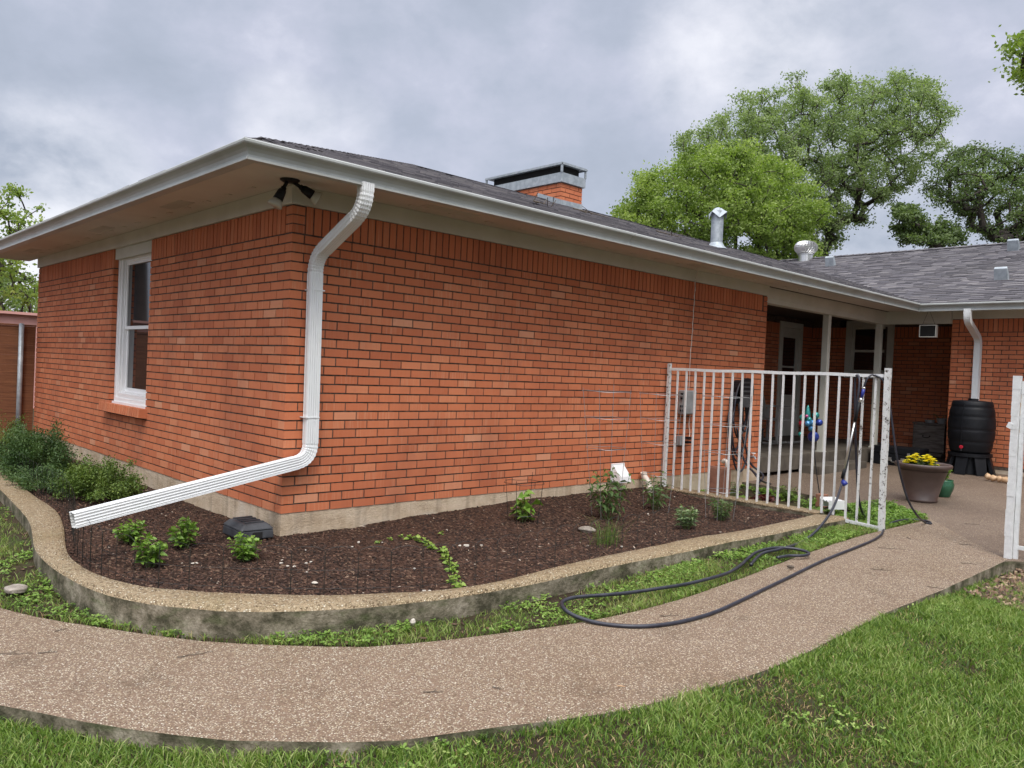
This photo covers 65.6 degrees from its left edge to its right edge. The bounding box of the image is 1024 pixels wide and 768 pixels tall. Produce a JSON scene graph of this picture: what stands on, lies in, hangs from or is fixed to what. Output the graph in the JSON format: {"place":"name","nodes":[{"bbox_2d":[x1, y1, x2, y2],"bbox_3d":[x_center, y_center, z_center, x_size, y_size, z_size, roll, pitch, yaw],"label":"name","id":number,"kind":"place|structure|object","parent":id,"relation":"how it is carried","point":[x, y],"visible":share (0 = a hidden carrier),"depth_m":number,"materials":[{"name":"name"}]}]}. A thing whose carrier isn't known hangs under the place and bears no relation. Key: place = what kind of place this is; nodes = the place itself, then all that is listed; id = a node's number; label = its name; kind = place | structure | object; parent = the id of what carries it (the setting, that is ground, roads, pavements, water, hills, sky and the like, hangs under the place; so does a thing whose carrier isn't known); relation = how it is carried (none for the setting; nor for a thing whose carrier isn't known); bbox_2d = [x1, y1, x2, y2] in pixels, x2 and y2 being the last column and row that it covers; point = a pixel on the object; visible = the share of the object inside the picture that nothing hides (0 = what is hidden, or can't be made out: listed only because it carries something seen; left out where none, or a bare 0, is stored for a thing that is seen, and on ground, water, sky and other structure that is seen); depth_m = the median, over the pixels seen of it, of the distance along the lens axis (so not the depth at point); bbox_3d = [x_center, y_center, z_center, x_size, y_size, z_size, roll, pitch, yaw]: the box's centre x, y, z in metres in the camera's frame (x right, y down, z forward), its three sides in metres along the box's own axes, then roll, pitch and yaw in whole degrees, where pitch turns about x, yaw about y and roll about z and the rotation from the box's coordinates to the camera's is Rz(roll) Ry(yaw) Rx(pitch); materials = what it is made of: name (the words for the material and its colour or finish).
{"place":"outdoors","nodes":[
{"label":"outdoors","id":0,"kind":"place"},
{"bbox_2d":[0,519,1006,766],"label":"path","id":1,"kind":"structure","parent":0,"point":[139,688],"depth_m":3.64,"materials":[{"name":"beige concrete"}]},
{"bbox_2d":[177,651,212,657],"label":"twig","id":2,"kind":"object","parent":1,"relation":"on","point":[194,654],"visible":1,"depth_m":3.71,"materials":[{"name":"wood"}]},
{"bbox_2d":[560,374,931,628],"bbox_3d":[2.244,0.626,6.114,0.644,1.491,5.093,3,1,44],"label":"garden hose","id":3,"kind":"object","parent":1,"relation":"on","point":[763,551],"visible":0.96,"depth_m":5.63,"materials":[{"name":"rubber"}]},
{"bbox_2d":[0,408,1023,767],"bbox_3d":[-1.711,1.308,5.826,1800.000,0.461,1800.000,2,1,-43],"label":"ground","id":4,"kind":"structure","parent":0,"point":[20,570],"depth_m":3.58,"materials":[{"name":"green plant"}]},
{"bbox_2d":[4,584,27,593],"bbox_3d":[-2.815,1.160,4.498,0.141,0.041,0.112,3,1,40],"label":"rock","id":5,"kind":"object","parent":4,"relation":"on","point":[16,588],"visible":1,"depth_m":4.46,"materials":[{"name":"white stone"}]},
{"bbox_2d":[0,323,36,439],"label":"wooden fence","id":6,"kind":"object","parent":4,"relation":"on","point":[17,366],"visible":0.88,"depth_m":10.93,"materials":[{"name":"brown wood"}]},
{"bbox_2d":[0,310,37,407],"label":"pink shed","id":7,"kind":"structure","parent":4,"relation":"on","point":[14,317],"depth_m":18.48,"materials":[{"name":"paint"}]},
{"bbox_2d":[0,272,38,311],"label":"pecan tree","id":8,"kind":"object","parent":4,"relation":"on","point":[5,285],"visible":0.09,"depth_m":26.16,"materials":[{"name":"green plant"}]},
{"bbox_2d":[0,182,45,312],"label":"pecan tree","id":9,"kind":"object","parent":4,"relation":"on","point":[13,289],"visible":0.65,"depth_m":21.42,"materials":[{"name":"green plant"}]},
{"bbox_2d":[0,444,806,594],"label":"mulch bed","id":10,"kind":"object","parent":4,"relation":"on","point":[352,577],"visible":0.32,"depth_m":5.60,"materials":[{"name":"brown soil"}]},
{"bbox_2d":[0,409,30,453],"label":"dark shrub","id":11,"kind":"object","parent":10,"relation":"on","point":[1,440],"visible":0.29,"depth_m":9.35,"materials":[{"name":"green plant"}]},
{"bbox_2d":[0,461,76,494],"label":"dark shrub","id":12,"kind":"object","parent":10,"relation":"on","point":[24,481],"visible":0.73,"depth_m":7.24,"materials":[{"name":"green plant"}]},
{"bbox_2d":[0,418,89,482],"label":"dark shrub","id":13,"kind":"object","parent":10,"relation":"on","point":[53,452],"visible":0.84,"depth_m":8.02,"materials":[{"name":"green plant"}]},
{"bbox_2d":[43,453,147,503],"bbox_3d":[-3.660,0.815,7.049,0.825,0.380,1.336,2,1,-43],"label":"oregano bush","id":14,"kind":"object","parent":10,"relation":"on","point":[106,482],"visible":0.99,"depth_m":6.87,"materials":[{"name":"green plant"}]},
{"bbox_2d":[112,519,147,544],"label":"basil plant","id":15,"kind":"object","parent":10,"relation":"on","point":[131,533],"visible":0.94,"depth_m":5.34,"materials":[{"name":"green plant"}]},
{"bbox_2d":[130,532,167,567],"bbox_3d":[-2.208,1.019,4.848,0.220,0.220,0.241,2,1,-43],"label":"basil plant","id":16,"kind":"object","parent":10,"relation":"on","point":[151,557],"visible":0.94,"depth_m":4.82,"materials":[{"name":"green plant"}]},
{"bbox_2d":[166,516,200,548],"bbox_3d":[-2.200,0.997,5.320,0.220,0.228,0.193,2,1,-29],"label":"basil plant","id":17,"kind":"object","parent":10,"relation":"on","point":[183,536],"visible":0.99,"depth_m":5.30,"materials":[{"name":"green plant"}]},
{"bbox_2d":[226,532,261,561],"bbox_3d":[-1.721,1.052,5.109,0.216,0.199,0.214,2,1,-43],"label":"basil plant","id":18,"kind":"object","parent":10,"relation":"on","point":[246,553],"visible":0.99,"depth_m":5.09,"materials":[{"name":"green plant"}]},
{"bbox_2d":[223,516,273,539],"bbox_3d":[-1.912,1.037,5.756,0.259,0.118,0.338,2,1,-43],"label":"bait box","id":19,"kind":"object","parent":10,"relation":"on","point":[249,526],"visible":0.96,"depth_m":5.67,"materials":[{"name":"black plastic"}]},
{"bbox_2d":[1,442,745,594],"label":"wire edging","id":20,"kind":"object","parent":10,"relation":"on","point":[75,540],"visible":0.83,"depth_m":4.64,"materials":[{"name":"black metal"}]},
{"bbox_2d":[413,535,421,542],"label":"seedling","id":21,"kind":"object","parent":10,"relation":"on","point":[418,539],"visible":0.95,"depth_m":5.72,"materials":[{"name":"green plant"}]},
{"bbox_2d":[421,537,429,543],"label":"seedling","id":22,"kind":"object","parent":10,"relation":"on","point":[424,541],"visible":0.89,"depth_m":5.67,"materials":[{"name":"green plant"}]},
{"bbox_2d":[427,544,437,549],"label":"seedling","id":23,"kind":"object","parent":10,"relation":"on","point":[433,547],"visible":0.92,"depth_m":5.49,"materials":[{"name":"green plant"}]},
{"bbox_2d":[439,554,448,560],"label":"seedling","id":24,"kind":"object","parent":10,"relation":"on","point":[445,558],"visible":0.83,"depth_m":5.22,"materials":[{"name":"green plant"}]},
{"bbox_2d":[442,548,448,556],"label":"seedling","id":25,"kind":"object","parent":10,"relation":"on","point":[447,553],"visible":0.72,"depth_m":5.32,"materials":[{"name":"green plant"}]},
{"bbox_2d":[442,557,453,565],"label":"seedling","id":26,"kind":"object","parent":10,"relation":"on","point":[445,562],"visible":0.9,"depth_m":5.11,"materials":[{"name":"green plant"}]},
{"bbox_2d":[444,566,456,572],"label":"seedling","id":27,"kind":"object","parent":10,"relation":"on","point":[447,570],"visible":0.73,"depth_m":4.97,"materials":[{"name":"green plant"}]},
{"bbox_2d":[446,575,456,583],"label":"seedling","id":28,"kind":"object","parent":10,"relation":"on","point":[450,580],"visible":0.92,"depth_m":4.77,"materials":[{"name":"green plant"}]},
{"bbox_2d":[452,579,465,586],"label":"seedling","id":29,"kind":"object","parent":10,"relation":"on","point":[460,583],"visible":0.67,"depth_m":4.67,"materials":[{"name":"green plant"}]},
{"bbox_2d":[504,472,543,524],"bbox_3d":[0.097,0.970,6.663,0.341,0.428,0.341,2,1,-43],"label":"wire support","id":30,"kind":"object","parent":10,"relation":"on","point":[531,485],"visible":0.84,"depth_m":6.59,"materials":[{"name":"black metal"}]},
{"bbox_2d":[510,490,542,521],"bbox_3d":[0.104,1.032,6.700,0.225,0.287,0.253,3,1,36],"label":"squash seedling","id":31,"kind":"object","parent":10,"relation":"on","point":[526,506],"visible":0.94,"depth_m":6.68,"materials":[{"name":"green plant"}]},
{"bbox_2d":[578,526,595,532],"bbox_3d":[0.610,1.183,6.450,0.157,0.060,0.074,3,1,25],"label":"rock","id":32,"kind":"object","parent":10,"relation":"on","point":[587,529],"visible":0.96,"depth_m":6.43,"materials":[{"name":"white stone"}]},
{"bbox_2d":[582,389,630,518],"bbox_3d":[0.818,0.614,7.078,0.442,1.225,0.442,2,1,-43],"label":"tomato cage","id":33,"kind":"object","parent":10,"relation":"on","point":[613,392],"visible":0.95,"depth_m":7.03,"materials":[{"name":"silver metal"}]},
{"bbox_2d":[581,515,635,546],"bbox_3d":[0.754,1.109,6.035,0.661,0.238,0.580,2,1,-43],"label":"chive clump","id":34,"kind":"object","parent":10,"relation":"on","point":[609,536],"visible":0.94,"depth_m":6.03,"materials":[{"name":"green plant"}]},
{"bbox_2d":[586,467,634,518],"bbox_3d":[0.850,0.981,7.060,0.378,0.478,0.465,2,1,-29],"label":"tomato plant","id":35,"kind":"object","parent":10,"relation":"on","point":[612,495],"visible":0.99,"depth_m":7.07,"materials":[{"name":"green plant"}]},
{"bbox_2d":[642,470,673,509],"bbox_3d":[1.394,1.031,7.678,0.288,0.395,0.301,3,1,25],"label":"tomato plant","id":36,"kind":"object","parent":10,"relation":"on","point":[655,497],"visible":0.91,"depth_m":7.66,"materials":[{"name":"green plant"}]},
{"bbox_2d":[639,389,683,511],"bbox_3d":[1.413,0.639,7.642,0.423,1.198,0.423,2,1,-43],"label":"tomato cage","id":37,"kind":"object","parent":10,"relation":"on","point":[661,441],"visible":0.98,"depth_m":7.66,"materials":[{"name":"silver metal"}]},
{"bbox_2d":[673,504,699,529],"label":"pepper plant","id":38,"kind":"object","parent":10,"relation":"on","point":[688,518],"visible":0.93,"depth_m":6.76,"materials":[{"name":"green plant"}]},
{"bbox_2d":[708,497,732,520],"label":"pepper plant","id":39,"kind":"object","parent":10,"relation":"on","point":[722,514],"visible":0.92,"depth_m":7.22,"materials":[{"name":"green plant"}]},
{"bbox_2d":[702,391,751,517],"bbox_3d":[1.955,0.660,7.330,0.443,1.204,0.443,2,1,-43],"label":"tomato cage","id":40,"kind":"object","parent":10,"relation":"on","point":[720,450],"visible":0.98,"depth_m":7.29,"materials":[{"name":"silver metal"}]},
{"bbox_2d":[0,472,849,640],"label":"planter wall","id":41,"kind":"structure","parent":4,"relation":"on","point":[225,615],"depth_m":4.32,"materials":[{"name":"beige concrete"}]},
{"bbox_2d":[0,509,918,644],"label":"yard debris","id":42,"kind":"object","parent":4,"relation":"on","point":[178,635],"visible":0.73,"depth_m":4.53,"materials":[{"name":"beige plant"}]},
{"bbox_2d":[0,505,925,644],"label":"clover","id":43,"kind":"object","parent":4,"relation":"on","point":[736,553],"visible":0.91,"depth_m":4.66,"materials":[{"name":"green plant"}]},
{"bbox_2d":[0,505,928,646],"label":"verge grass","id":44,"kind":"structure","parent":4,"relation":"on","point":[641,603],"depth_m":4.74,"materials":[{"name":"green plant"}]},
{"bbox_2d":[0,136,1023,535],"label":"brick house","id":45,"kind":"structure","parent":4,"relation":"on","point":[364,340],"depth_m":7.51,"materials":[{"name":"brick"}]},
{"bbox_2d":[112,240,151,408],"bbox_3d":[-3.947,-0.610,8.365,0.135,1.690,1.145,2,1,-43],"label":"window","id":46,"kind":"structure","parent":45,"relation":"in","point":[135,260],"depth_m":8.54,"materials":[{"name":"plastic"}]},
{"bbox_2d":[268,177,322,209],"bbox_3d":[-1.535,-1.332,5.630,0.379,0.220,0.140,2,1,-24],"label":"floodlight","id":47,"kind":"object","parent":45,"relation":"attached to","point":[277,199],"visible":1,"depth_m":5.58,"materials":[{"name":"black plastic"}]},
{"bbox_2d":[533,193,555,206],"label":"fallen branch","id":48,"kind":"object","parent":45,"relation":"on","point":[544,202],"visible":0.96,"depth_m":7.97,"materials":[{"name":"grey wood"}]},
{"bbox_2d":[573,206,607,217],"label":"fallen branch","id":49,"kind":"object","parent":45,"relation":"on","point":[585,211],"visible":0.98,"depth_m":10.24,"materials":[{"name":"grey wood"}]},
{"bbox_2d":[610,463,630,482],"bbox_3d":[1.162,0.947,8.434,0.220,0.200,0.128,2,1,-43],"label":"dryer vent","id":50,"kind":"object","parent":45,"relation":"attached to","point":[619,469],"visible":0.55,"depth_m":8.40,"materials":[{"name":"plastic"}]},
{"bbox_2d":[640,471,652,492],"bbox_3d":[1.467,1.132,8.669,0.087,0.338,0.182,2,1,-32],"label":"cleanout pipe","id":51,"kind":"object","parent":45,"relation":"attached to","point":[645,477],"visible":0.42,"depth_m":8.63,"materials":[{"name":"plastic"}]},
{"bbox_2d":[656,229,682,237],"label":"fallen branch","id":52,"kind":"object","parent":45,"relation":"on","point":[671,234],"visible":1,"depth_m":10.45,"materials":[{"name":"grey wood"}]},
{"bbox_2d":[676,414,691,444],"bbox_3d":[2.015,0.533,9.238,0.206,0.360,0.098,2,1,-43],"label":"junction box","id":53,"kind":"object","parent":45,"relation":"attached to","point":[679,439],"visible":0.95,"depth_m":9.20,"materials":[{"name":"grey plastic"}]},
{"bbox_2d":[678,390,696,414],"bbox_3d":[2.040,0.213,9.242,0.266,0.280,0.100,2,1,-43],"label":"outlet box","id":54,"kind":"object","parent":45,"relation":"attached to","point":[689,403],"visible":0.72,"depth_m":9.18,"materials":[{"name":"grey plastic"}]},
{"bbox_2d":[689,269,698,383],"bbox_3d":[2.118,-0.628,9.253,0.039,1.408,0.077,2,1,-43],"label":"power cord","id":55,"kind":"object","parent":45,"relation":"attached to","point":[692,326],"visible":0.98,"depth_m":9.26,"materials":[{"name":"beige plastic"}]},
{"bbox_2d":[729,378,753,406],"bbox_3d":[2.892,0.105,9.995,0.320,0.370,0.169,2,1,-43],"label":"hose hanger","id":56,"kind":"object","parent":45,"relation":"attached to","point":[746,389],"visible":0.59,"depth_m":9.92,"materials":[{"name":"black plastic"}]},
{"bbox_2d":[727,382,770,493],"bbox_3d":[3.032,0.639,9.875,0.639,1.362,0.536,2,1,-43],"label":"coiled hose","id":57,"kind":"object","parent":56,"relation":"hanging from","point":[747,413],"visible":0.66,"depth_m":9.93,"materials":[{"name":"rubber"}]},
{"bbox_2d":[762,393,800,443],"bbox_3d":[4.348,0.431,13.275,0.590,1.120,0.827,2,1,-43],"label":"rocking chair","id":58,"kind":"object","parent":45,"relation":"on","point":[765,413],"visible":0.41,"depth_m":13.25,"materials":[{"name":"paint"}]},
{"bbox_2d":[844,321,894,378],"bbox_3d":[6.816,-0.653,15.122,0.125,1.100,0.900,2,1,-43],"label":"porch window","id":59,"kind":"structure","parent":45,"relation":"in","point":[860,336],"depth_m":15.19,"materials":[{"name":"glass"}]},
{"bbox_2d":[919,312,937,336],"bbox_3d":[6.589,-0.960,12.555,0.080,0.442,0.250,2,1,-43],"label":"hanging sign","id":60,"kind":"object","parent":45,"relation":"hanging from","point":[928,330],"visible":0.89,"depth_m":12.52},
{"bbox_2d":[324,602,1006,767],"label":"lawn clover","id":61,"kind":"object","parent":4,"relation":"on","point":[785,724],"visible":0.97,"depth_m":3.06,"materials":[{"name":"green plant"}]},
{"bbox_2d":[606,134,845,259],"bbox_3d":[5.766,-2.770,22.015,6.857,8.438,5.421,3,1,-3],"label":"ash tree","id":62,"kind":"object","parent":4,"relation":"on","point":[766,214],"visible":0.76,"depth_m":20.76,"materials":[{"name":"green plant"}]},
{"bbox_2d":[730,482,740,496],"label":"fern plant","id":63,"kind":"object","parent":4,"relation":"on","point":[734,486],"visible":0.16,"depth_m":8.91,"materials":[{"name":"green plant"}]},
{"bbox_2d":[668,486,823,515],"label":"curb","id":64,"kind":"structure","parent":4,"relation":"on","point":[784,508],"depth_m":8.16,"materials":[{"name":"beige concrete"}]},
{"bbox_2d":[662,363,891,530],"bbox_3d":[2.595,0.565,8.139,2.417,1.520,0.053,3,1,45],"label":"iron fence","id":65,"kind":"object","parent":64,"relation":"on","point":[887,375],"visible":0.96,"depth_m":7.94,"materials":[{"name":"white metal"}]},
{"bbox_2d":[841,374,874,486],"bbox_3d":[3.217,0.434,7.393,0.251,1.066,0.056,3,1,23],"label":"watering wand","id":66,"kind":"object","parent":65,"relation":"hanging from","point":[844,482],"visible":1,"depth_m":7.41,"materials":[{"name":"metal"}]},
{"bbox_2d":[748,494,779,502],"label":"lettuce plant","id":67,"kind":"object","parent":4,"relation":"on","point":[762,498],"visible":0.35,"depth_m":8.74,"materials":[{"name":"red plant"}]},
{"bbox_2d":[700,484,853,514],"bbox_3d":[3.045,1.330,9.022,1.747,0.072,1.941,2,1,-43],"label":"herb carpet","id":68,"kind":"object","parent":4,"relation":"on","point":[763,489],"visible":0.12,"depth_m":9.47,"materials":[{"name":"green plant"}]},
{"bbox_2d":[707,466,732,495],"bbox_3d":[2.282,1.092,8.738,0.080,0.365,0.276,2,1,-43],"label":"brown block","id":69,"kind":"object","parent":68,"relation":"on","point":[713,478],"depth_m":8.69,"materials":[{"name":"brown wood"}]},
{"bbox_2d":[819,497,844,509],"bbox_3d":[3.368,1.250,8.333,0.200,0.105,0.178,2,1,-8],"label":"splash block","id":70,"kind":"object","parent":68,"relation":"on","point":[827,501],"depth_m":8.25,"materials":[{"name":"plastic"}]},
{"bbox_2d":[776,485,797,501],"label":"herb plant","id":71,"kind":"object","parent":4,"relation":"on","point":[785,492],"visible":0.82,"depth_m":9.22,"materials":[{"name":"green plant"}]},
{"bbox_2d":[800,497,816,507],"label":"herb plant","id":72,"kind":"object","parent":4,"relation":"on","point":[804,502],"visible":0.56,"depth_m":8.65,"materials":[{"name":"green plant"}]},
{"bbox_2d":[667,65,965,256],"bbox_3d":[10.328,-4.816,26.973,11.080,12.796,6.902,2,1,-6],"label":"oak tree","id":73,"kind":"object","parent":4,"relation":"on","point":[831,172],"visible":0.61,"depth_m":25.89,"materials":[{"name":"green plant"}]},
{"bbox_2d":[815,493,827,507],"bbox_3d":[3.417,1.283,8.760,0.100,0.140,0.100,2,1,-43],"label":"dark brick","id":74,"kind":"object","parent":4,"relation":"on","point":[818,496],"visible":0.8,"depth_m":8.74,"materials":[{"name":"brown brick"}]},
{"bbox_2d":[851,504,877,519],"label":"weed clump","id":75,"kind":"object","parent":4,"relation":"on","point":[860,516],"visible":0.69,"depth_m":7.74,"materials":[{"name":"green plant"}]},
{"bbox_2d":[834,499,927,525],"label":"corner weeds","id":76,"kind":"object","parent":4,"relation":"on","point":[896,511],"visible":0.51,"depth_m":8.12,"materials":[{"name":"green plant"}]},
{"bbox_2d":[866,500,898,507],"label":"weed clump","id":77,"kind":"object","parent":4,"relation":"on","point":[889,504],"visible":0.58,"depth_m":8.51,"materials":[{"name":"green plant"}]},
{"bbox_2d":[881,194,976,249],"bbox_3d":[12.423,-2.005,23.928,2.599,7.455,2.208,3,1,11],"label":"live oak","id":78,"kind":"object","parent":4,"relation":"on","point":[914,227],"visible":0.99,"depth_m":23.57,"materials":[{"name":"green plant"}]},
{"bbox_2d":[917,139,1023,243],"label":"live oak","id":79,"kind":"object","parent":4,"relation":"on","point":[962,202],"visible":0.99,"depth_m":24.21,"materials":[{"name":"green plant"}]},
{"bbox_2d":[963,568,1023,610],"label":"leaf litter","id":80,"kind":"object","parent":4,"relation":"on","point":[1013,580],"visible":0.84,"depth_m":5.58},
{"bbox_2d":[988,24,1023,95],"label":"hackberry tree","id":81,"kind":"object","parent":4,"relation":"on","point":[1017,73],"visible":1,"depth_m":6.50,"materials":[{"name":"green plant"}]},
{"bbox_2d":[0,0,1023,309],"label":"sky","id":82,"kind":"structure","parent":0,"point":[98,98],"materials":[{"name":"grey"}]},
{"bbox_2d":[761,426,763,443],"bbox_3d":[3.352,0.736,11.364,0.551,0.487,0.511,2,1,-43],"label":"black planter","id":83,"kind":"object","parent":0,"point":[762,436],"visible":0.02,"depth_m":11.20,"materials":[{"name":"plastic"}]},
{"bbox_2d":[742,461,1023,573],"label":"patio","id":84,"kind":"structure","parent":0,"point":[971,500],"depth_m":9.41,"materials":[{"name":"beige concrete"}]},
{"bbox_2d":[798,406,822,492],"bbox_3d":[3.524,0.773,9.424,0.333,1.049,0.253,-2,5,-80],"label":"glass ball stake","id":85,"kind":"object","parent":84,"relation":"on","point":[808,421],"visible":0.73,"depth_m":9.41,"materials":[{"name":"blue glass"}]},
{"bbox_2d":[894,453,952,502],"bbox_3d":[4.753,1.080,9.193,0.604,0.549,0.604,2,1,-43],"label":"flower pot","id":86,"kind":"object","parent":84,"relation":"on","point":[923,480],"visible":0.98,"depth_m":9.03,"materials":[{"name":"plastic"}]},
{"bbox_2d":[928,452,945,461],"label":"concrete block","id":87,"kind":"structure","parent":84,"relation":"on","point":[939,457],"depth_m":13.65,"materials":[{"name":"black concrete"}]},
{"bbox_2d":[912,422,946,453],"bbox_3d":[7.366,0.937,13.920,0.451,0.508,0.540,2,1,-43],"label":"wooden box","id":88,"kind":"object","parent":87,"relation":"on","point":[931,437],"visible":0.97,"depth_m":13.76,"materials":[{"name":"brown wood"}]},
{"bbox_2d":[939,469,954,497],"bbox_3d":[5.216,1.167,9.603,0.244,0.388,0.244,2,1,-43],"label":"green pot","id":89,"kind":"object","parent":84,"relation":"on","point":[947,489],"visible":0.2,"depth_m":9.51,"materials":[{"name":"ceramic"}]},
{"bbox_2d":[945,398,995,475],"bbox_3d":[6.993,0.790,12.101,0.700,1.137,0.703,2,1,-43],"label":"rain barrel","id":90,"kind":"object","parent":84,"relation":"on","point":[971,429],"visible":1,"depth_m":11.87,"materials":[{"name":"black plastic"}]},
{"bbox_2d":[1004,376,1023,558],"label":"iron gate","id":91,"kind":"structure","parent":84,"relation":"on","point":[1015,425],"depth_m":6.34,"materials":[{"name":"white metal"}]},
{"bbox_2d":[873,444,928,465],"bbox_3d":[6.298,1.168,12.923,0.463,0.295,0.750,2,1,-43],"label":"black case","id":92,"kind":"object","parent":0,"point":[903,452],"visible":0.48,"depth_m":12.79,"materials":[{"name":"plastic"}]},
{"bbox_2d":[925,420,934,422],"bbox_3d":[7.300,0.653,13.876,0.170,0.050,0.170,2,1,-43],"label":"grey planter","id":93,"kind":"object","parent":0,"point":[929,421],"visible":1,"depth_m":13.81,"materials":[{"name":"plastic"}]},
{"bbox_2d":[934,414,946,423],"bbox_3d":[7.453,0.603,13.787,0.176,0.167,0.206,2,1,-8],"label":"grey planter","id":94,"kind":"object","parent":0,"point":[941,420],"visible":0.96,"depth_m":13.73,"materials":[{"name":"plastic"}]},
{"bbox_2d":[984,473,1007,482],"bbox_3d":[6.838,1.321,11.138,0.124,0.114,0.389,2,1,-43],"label":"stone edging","id":95,"kind":"object","parent":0,"point":[987,476],"visible":0.83,"depth_m":11.14,"materials":[{"name":"beige stone"}]}
]}

